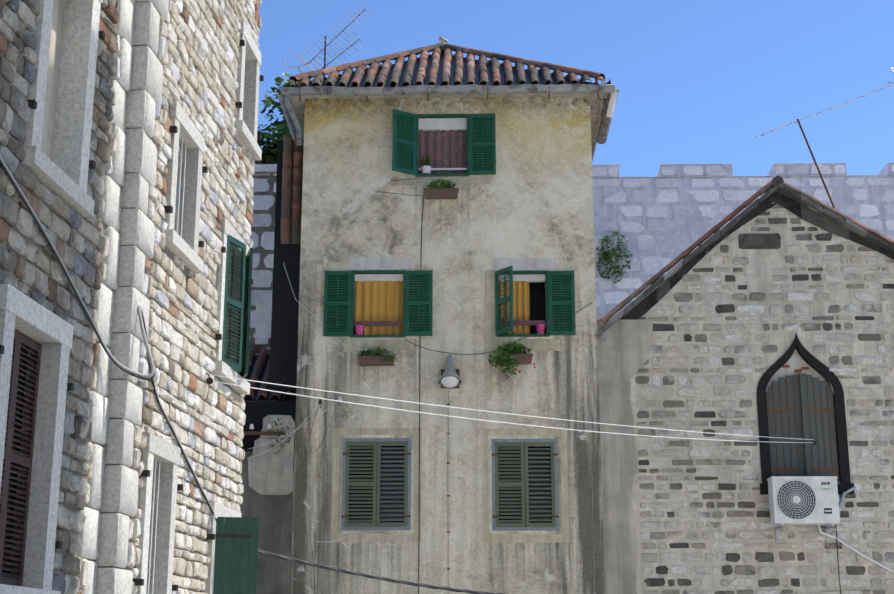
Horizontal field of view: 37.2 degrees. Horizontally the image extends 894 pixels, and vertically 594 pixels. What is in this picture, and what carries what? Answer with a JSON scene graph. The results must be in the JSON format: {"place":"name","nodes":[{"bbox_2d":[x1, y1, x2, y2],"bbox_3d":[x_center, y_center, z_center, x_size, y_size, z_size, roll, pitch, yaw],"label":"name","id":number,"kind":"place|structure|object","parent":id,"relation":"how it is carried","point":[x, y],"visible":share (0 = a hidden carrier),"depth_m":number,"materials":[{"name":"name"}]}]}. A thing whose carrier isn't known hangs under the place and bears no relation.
{"place":"outdoors","nodes":[
{"label":"outdoors","id":0,"kind":"place"},
{"bbox_2d":[0,0,134,593],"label":"alley house","id":1,"kind":"structure","parent":0,"point":[66,67],"depth_m":11.31,"materials":[{"name":"grey stone"}]},
{"bbox_2d":[94,0,263,593],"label":"stone building","id":2,"kind":"structure","parent":0,"point":[185,279],"depth_m":14.53,"materials":[{"name":"beige stone"}]},
{"bbox_2d":[0,156,231,561],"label":"cable","id":3,"kind":"object","parent":2,"relation":"attached to","point":[151,375],"visible":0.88,"depth_m":12.44,"materials":[{"name":"black rubber"}]},
{"bbox_2d":[290,97,604,593],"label":"house walls","id":4,"kind":"structure","parent":0,"point":[528,205],"depth_m":22.86,"materials":[{"name":"beige paint"}]},
{"bbox_2d":[283,178,594,593],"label":"cable","id":5,"kind":"object","parent":4,"relation":"attached to","point":[449,378],"visible":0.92,"depth_m":22.59,"materials":[{"name":"metal"}]},
{"bbox_2d":[285,36,610,159],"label":"house roof tiles","id":6,"kind":"object","parent":4,"relation":"on","point":[442,65],"visible":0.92,"depth_m":24.57,"materials":[{"name":"brown tile"}]},
{"bbox_2d":[323,109,575,530],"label":"windows","id":7,"kind":"structure","parent":4,"relation":"attached to","point":[376,483],"depth_m":23.00,"materials":[{"name":"green wood"}]},
{"bbox_2d":[276,84,619,145],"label":"roof eaves","id":8,"kind":"object","parent":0,"point":[609,102],"visible":0.98,"depth_m":23.73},
{"bbox_2d":[257,0,893,176],"label":"sky","id":9,"kind":"structure","parent":0,"point":[698,81],"materials":[{"name":"blue"}]},
{"bbox_2d":[597,190,893,593],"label":"stone gabled building","id":10,"kind":"structure","parent":0,"point":[772,315],"depth_m":22.63,"materials":[{"name":"grey stone"}]},
{"bbox_2d":[210,374,816,457],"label":"clotheslines","id":11,"kind":"object","parent":10,"relation":"attached to","point":[814,442],"visible":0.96,"depth_m":18.00,"materials":[{"name":"white fabric"}]},
{"bbox_2d":[258,537,888,593],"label":"cable","id":12,"kind":"object","parent":10,"relation":"attached to","point":[313,564],"visible":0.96,"depth_m":18.00,"materials":[{"name":"black"}]},
{"bbox_2d":[595,175,893,341],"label":"gable roof edge","id":13,"kind":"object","parent":10,"relation":"on","point":[779,184],"visible":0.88,"depth_m":23.32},
{"bbox_2d":[282,4,893,208],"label":"tv antennas","id":14,"kind":"object","parent":13,"relation":"on","point":[798,121],"visible":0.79,"depth_m":29.20,"materials":[{"name":"metal"}]},
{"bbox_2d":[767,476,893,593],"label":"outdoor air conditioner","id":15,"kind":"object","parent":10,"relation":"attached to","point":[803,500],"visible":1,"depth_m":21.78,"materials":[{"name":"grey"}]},
{"label":"paving","id":16,"kind":"structure","parent":0,"visible":0},
{"bbox_2d":[239,135,303,593],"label":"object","id":17,"kind":"object","parent":16,"relation":"on","point":[268,476],"visible":0.35,"depth_m":23.52,"materials":[{"name":"paint"}]},
{"bbox_2d":[255,73,312,163],"bbox_3d":[-4.033,2.172,30.792,3.500,15.276,3.447,0,-15,1],"label":"tree fig behind wall","id":18,"kind":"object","parent":16,"relation":"on","point":[269,152],"visible":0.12,"depth_m":31.59,"materials":[{"name":"green plant"}]},
{"bbox_2d":[597,313,617,319],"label":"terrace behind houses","id":19,"kind":"structure","parent":16,"relation":"on","point":[600,316],"depth_m":30.52,"materials":[{"name":"stone"}]},
{"bbox_2d":[592,163,893,312],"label":"stone wall","id":20,"kind":"structure","parent":16,"relation":"on","point":[646,229],"depth_m":34.50,"materials":[{"name":"stone"}]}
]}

